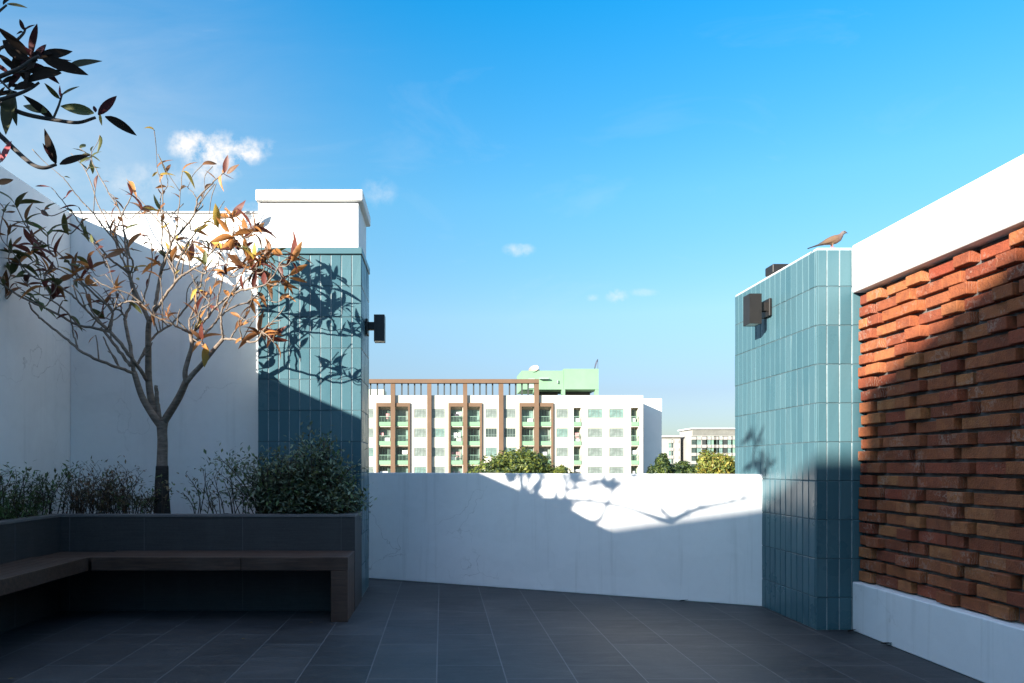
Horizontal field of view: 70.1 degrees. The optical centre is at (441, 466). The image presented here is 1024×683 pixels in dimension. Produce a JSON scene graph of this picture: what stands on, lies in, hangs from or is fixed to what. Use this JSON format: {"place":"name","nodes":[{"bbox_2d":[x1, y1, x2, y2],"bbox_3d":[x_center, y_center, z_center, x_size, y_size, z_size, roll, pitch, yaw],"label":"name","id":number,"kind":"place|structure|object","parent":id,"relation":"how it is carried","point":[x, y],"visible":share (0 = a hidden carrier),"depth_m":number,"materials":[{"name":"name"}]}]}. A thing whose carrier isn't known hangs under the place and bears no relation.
{"place":"outdoors","nodes":[
{"label":"outdoors","id":0,"kind":"place"},
{"bbox_2d":[0,578,982,682],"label":"terrace floor","id":1,"kind":"structure","parent":0,"point":[395,631],"depth_m":4.86,"materials":[{"name":"grey tile"}]},
{"bbox_2d":[0,166,70,514],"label":"boundary wall","id":2,"kind":"structure","parent":1,"relation":"on","point":[34,387],"depth_m":6.37,"materials":[{"name":"white paint"}]},
{"bbox_2d":[0,552,109,595],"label":"bench","id":3,"kind":"object","parent":1,"relation":"on","point":[21,574],"visible":0.82,"depth_m":5.13,"materials":[{"name":"brown wood"}]},
{"bbox_2d":[70,211,257,513],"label":"garden wall","id":4,"kind":"structure","parent":1,"relation":"on","point":[111,421],"depth_m":7.00,"materials":[{"name":"white paint"}]},
{"bbox_2d":[0,511,361,632],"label":"planter","id":5,"kind":"object","parent":1,"relation":"on","point":[38,536],"visible":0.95,"depth_m":6.04,"materials":[{"name":"grey tile"}]},
{"bbox_2d":[0,496,53,519],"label":"grass tuft","id":6,"kind":"object","parent":5,"relation":"on","point":[6,515],"visible":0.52,"depth_m":5.70,"materials":[{"name":"green plant"}]},
{"bbox_2d":[0,460,78,518],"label":"shrub","id":7,"kind":"object","parent":5,"relation":"on","point":[17,496],"visible":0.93,"depth_m":5.97,"materials":[{"name":"green plant"}]},
{"bbox_2d":[0,0,136,184],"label":"frangipani tree","id":8,"kind":"object","parent":5,"relation":"on","point":[23,65],"visible":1,"depth_m":3.63,"materials":[{"name":"green plant"}]},
{"bbox_2d":[52,455,153,513],"bbox_3d":[-3.001,0.185,6.414,0.892,0.574,0.634,0,0,0],"label":"shrub","id":9,"kind":"object","parent":5,"relation":"on","point":[92,502],"visible":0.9,"depth_m":6.30,"materials":[{"name":"green plant"}]},
{"bbox_2d":[111,474,174,513],"bbox_3d":[-2.613,0.276,6.337,0.541,0.430,0.465,0,0,0],"label":"shrub","id":10,"kind":"object","parent":5,"relation":"on","point":[146,505],"visible":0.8,"depth_m":6.31,"materials":[{"name":"green plant"}]},
{"bbox_2d":[0,126,313,513],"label":"frangipani tree","id":11,"kind":"object","parent":5,"relation":"on","point":[151,404],"visible":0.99,"depth_m":6.11,"materials":[{"name":"brown plant"}]},
{"bbox_2d":[176,457,256,513],"bbox_3d":[-1.957,0.193,6.378,0.738,0.558,0.595,0,0,0],"label":"shrub","id":12,"kind":"object","parent":5,"relation":"on","point":[214,498],"visible":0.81,"depth_m":6.31,"materials":[{"name":"green plant"}]},
{"bbox_2d":[200,416,377,522],"bbox_3d":[-1.321,0.069,6.305,1.526,1.039,0.739,0,0,0],"label":"shrub","id":13,"kind":"object","parent":5,"relation":"on","point":[306,492],"visible":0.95,"depth_m":6.23,"materials":[{"name":"green plant"}]},
{"bbox_2d":[91,551,354,621],"bbox_3d":[-1.716,0.950,5.814,1.979,0.501,0.448,0,0,0],"label":"bench","id":14,"kind":"object","parent":1,"relation":"on","point":[339,565],"visible":1,"depth_m":5.59,"materials":[{"name":"brown wood"}]},
{"bbox_2d":[256,189,369,595],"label":"tiled column","id":15,"kind":"structure","parent":1,"relation":"on","point":[317,373],"depth_m":6.56,"materials":[{"name":"tile"}]},
{"bbox_2d":[365,314,385,342],"bbox_3d":[-0.635,-1.315,6.930,0.180,0.250,0.150,0,0,0],"label":"wall lamp","id":16,"kind":"object","parent":15,"relation":"attached to","point":[377,326],"visible":1,"depth_m":6.87,"materials":[{"name":"brown metal"}]},
{"bbox_2d":[369,473,761,605],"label":"parapet wall","id":17,"kind":"structure","parent":1,"relation":"on","point":[693,537],"depth_m":6.88,"materials":[{"name":"white paint"}]},
{"bbox_2d":[735,248,866,629],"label":"tiled column","id":18,"kind":"structure","parent":1,"relation":"on","point":[798,401],"depth_m":5.46,"materials":[{"name":"tile"}]},
{"bbox_2d":[743,293,771,326],"bbox_3d":[2.650,-1.315,6.100,0.180,0.250,0.150,0,0,0],"label":"wall lamp","id":19,"kind":"object","parent":18,"relation":"attached to","point":[756,310],"visible":1,"depth_m":6.04,"materials":[{"name":"grey metal"}]},
{"bbox_2d":[765,264,788,276],"bbox_3d":[2.835,-1.653,6.135,0.140,0.085,0.150,0,0,0],"label":"floodlight","id":20,"kind":"object","parent":18,"relation":"on","point":[771,269],"visible":0.47,"depth_m":6.06,"materials":[{"name":"grey metal"}]},
{"bbox_2d":[807,230,846,248],"bbox_3d":[2.844,-1.672,5.347,0.284,0.127,0.063,0,0,6],"label":"dove","id":21,"kind":"object","parent":18,"relation":"on","point":[833,239],"visible":1,"depth_m":5.33,"materials":[{"name":"beige"}]},
{"bbox_2d":[853,154,1023,682],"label":"brick wall","id":22,"kind":"structure","parent":1,"relation":"on","point":[940,282],"depth_m":4.37,"materials":[{"name":"red brick"}]},
{"bbox_2d":[0,0,1023,435],"label":"sky","id":23,"kind":"structure","parent":0,"point":[550,185],"materials":[{"name":"blue"}]},
{"bbox_2d":[369,359,661,473],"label":"apartment building","id":24,"kind":"structure","parent":0,"point":[575,426],"depth_m":113.00,"materials":[{"name":"white paint"}]},
{"bbox_2d":[369,409,373,417],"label":"window","id":25,"kind":"structure","parent":24,"relation":"in","point":[371,411],"depth_m":113.07,"materials":[{"name":"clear glass"}]},
{"bbox_2d":[369,428,373,436],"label":"window","id":26,"kind":"structure","parent":24,"relation":"in","point":[371,430],"depth_m":113.07,"materials":[{"name":"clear glass"}]},
{"bbox_2d":[369,448,373,455],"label":"window","id":27,"kind":"structure","parent":24,"relation":"in","point":[371,450],"depth_m":113.07,"materials":[{"name":"green glass"}]},
{"bbox_2d":[369,467,373,472],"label":"window","id":28,"kind":"structure","parent":24,"relation":"in","point":[371,469],"depth_m":113.07,"materials":[{"name":"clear glass"}]},
{"bbox_2d":[414,409,425,417],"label":"window","id":29,"kind":"structure","parent":24,"relation":"in","point":[418,413],"depth_m":113.07,"materials":[{"name":"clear glass"}]},
{"bbox_2d":[414,428,425,436],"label":"window","id":30,"kind":"structure","parent":24,"relation":"in","point":[418,432],"depth_m":113.07,"materials":[{"name":"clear glass"}]},
{"bbox_2d":[414,448,425,455],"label":"window","id":31,"kind":"structure","parent":24,"relation":"in","point":[417,451],"depth_m":113.07,"materials":[{"name":"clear glass"}]},
{"bbox_2d":[414,467,425,472],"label":"window","id":32,"kind":"structure","parent":24,"relation":"in","point":[416,469],"depth_m":113.07,"materials":[{"name":"green glass"}]},
{"bbox_2d":[432,409,444,417],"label":"window","id":33,"kind":"structure","parent":24,"relation":"in","point":[436,413],"depth_m":113.07,"materials":[{"name":"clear glass"}]},
{"bbox_2d":[432,428,444,436],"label":"window","id":34,"kind":"structure","parent":24,"relation":"in","point":[436,432],"depth_m":113.07,"materials":[{"name":"green glass"}]},
{"bbox_2d":[432,448,444,455],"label":"window","id":35,"kind":"structure","parent":24,"relation":"in","point":[435,451],"depth_m":113.07,"materials":[{"name":"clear glass"}]},
{"bbox_2d":[432,467,444,472],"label":"window","id":36,"kind":"structure","parent":24,"relation":"in","point":[434,469],"depth_m":113.07,"materials":[{"name":"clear glass"}]},
{"bbox_2d":[486,409,496,417],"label":"window","id":37,"kind":"structure","parent":24,"relation":"in","point":[490,413],"depth_m":113.07,"materials":[{"name":"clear glass"}]},
{"bbox_2d":[486,428,496,436],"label":"window","id":38,"kind":"structure","parent":24,"relation":"in","point":[490,432],"depth_m":113.07,"materials":[{"name":"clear glass"}]},
{"bbox_2d":[486,448,496,455],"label":"window","id":39,"kind":"structure","parent":24,"relation":"in","point":[488,450],"depth_m":113.07,"materials":[{"name":"green glass"}]},
{"bbox_2d":[504,409,515,417],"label":"window","id":40,"kind":"structure","parent":24,"relation":"in","point":[508,413],"depth_m":113.07,"materials":[{"name":"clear glass"}]},
{"bbox_2d":[504,428,515,436],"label":"window","id":41,"kind":"structure","parent":24,"relation":"in","point":[508,432],"depth_m":113.07,"materials":[{"name":"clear glass"}]},
{"bbox_2d":[556,409,567,417],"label":"window","id":42,"kind":"structure","parent":24,"relation":"in","point":[560,413],"depth_m":113.07,"materials":[{"name":"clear glass"}]},
{"bbox_2d":[556,428,567,436],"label":"window","id":43,"kind":"structure","parent":24,"relation":"in","point":[560,432],"depth_m":113.07,"materials":[{"name":"green glass"}]},
{"bbox_2d":[556,448,567,455],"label":"window","id":44,"kind":"structure","parent":24,"relation":"in","point":[559,451],"depth_m":113.07,"materials":[{"name":"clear glass"}]},
{"bbox_2d":[588,409,601,417],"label":"window","id":45,"kind":"structure","parent":24,"relation":"in","point":[592,413],"depth_m":113.07,"materials":[{"name":"green glass"}]},
{"bbox_2d":[588,428,601,436],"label":"window","id":46,"kind":"structure","parent":24,"relation":"in","point":[592,432],"depth_m":113.07,"materials":[{"name":"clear glass"}]},
{"bbox_2d":[588,448,601,455],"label":"window","id":47,"kind":"structure","parent":24,"relation":"in","point":[591,451],"depth_m":113.07,"materials":[{"name":"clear glass"}]},
{"bbox_2d":[588,467,601,473],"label":"window","id":48,"kind":"structure","parent":24,"relation":"in","point":[597,470],"depth_m":113.07,"materials":[{"name":"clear glass"}]},
{"bbox_2d":[609,409,623,417],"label":"window","id":49,"kind":"structure","parent":24,"relation":"in","point":[613,413],"depth_m":113.07,"materials":[{"name":"green glass"}]},
{"bbox_2d":[609,428,623,436],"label":"window","id":50,"kind":"structure","parent":24,"relation":"in","point":[613,432],"depth_m":113.07,"materials":[{"name":"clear glass"}]},
{"bbox_2d":[609,448,623,455],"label":"window","id":51,"kind":"structure","parent":24,"relation":"in","point":[612,451],"depth_m":113.07,"materials":[{"name":"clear glass"}]},
{"bbox_2d":[609,467,623,473],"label":"window","id":52,"kind":"structure","parent":24,"relation":"in","point":[612,470],"depth_m":113.07,"materials":[{"name":"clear glass"}]},
{"bbox_2d":[466,446,575,472],"bbox_3d":[6.697,7.701,62.133,10.790,19.021,9.179,0,0,-39],"label":"broadleaf tree","id":53,"kind":"object","parent":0,"point":[519,461],"visible":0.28,"depth_m":60.19,"materials":[{"name":"green plant"}]},
{"bbox_2d":[551,465,567,472],"bbox_3d":[9.845,8.511,60.048,2.805,17.399,2.549,0,0,0],"label":"broadleaf tree","id":54,"kind":"object","parent":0,"point":[562,469],"visible":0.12,"depth_m":59.28,"materials":[{"name":"green plant"}]},
{"bbox_2d":[646,452,681,473],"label":"broadleaf tree","id":55,"kind":"object","parent":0,"point":[663,465],"visible":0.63,"depth_m":99.34,"materials":[{"name":"green plant"}]},
{"bbox_2d":[662,436,682,463],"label":"building","id":56,"kind":"structure","parent":0,"point":[671,446],"depth_m":268.00,"materials":[{"name":"white paint"}]},
{"bbox_2d":[673,460,698,473],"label":"broadleaf tree","id":57,"kind":"object","parent":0,"point":[683,467],"visible":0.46,"depth_m":111.42,"materials":[{"name":"green plant"}]},
{"bbox_2d":[678,428,734,465],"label":"building","id":58,"kind":"structure","parent":0,"point":[694,442],"depth_m":259.94,"materials":[{"name":"white paint"}]},
{"bbox_2d":[694,447,734,473],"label":"broadleaf tree","id":59,"kind":"object","parent":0,"point":[709,462],"visible":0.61,"depth_m":86.16,"materials":[{"name":"green plant"}]}
]}

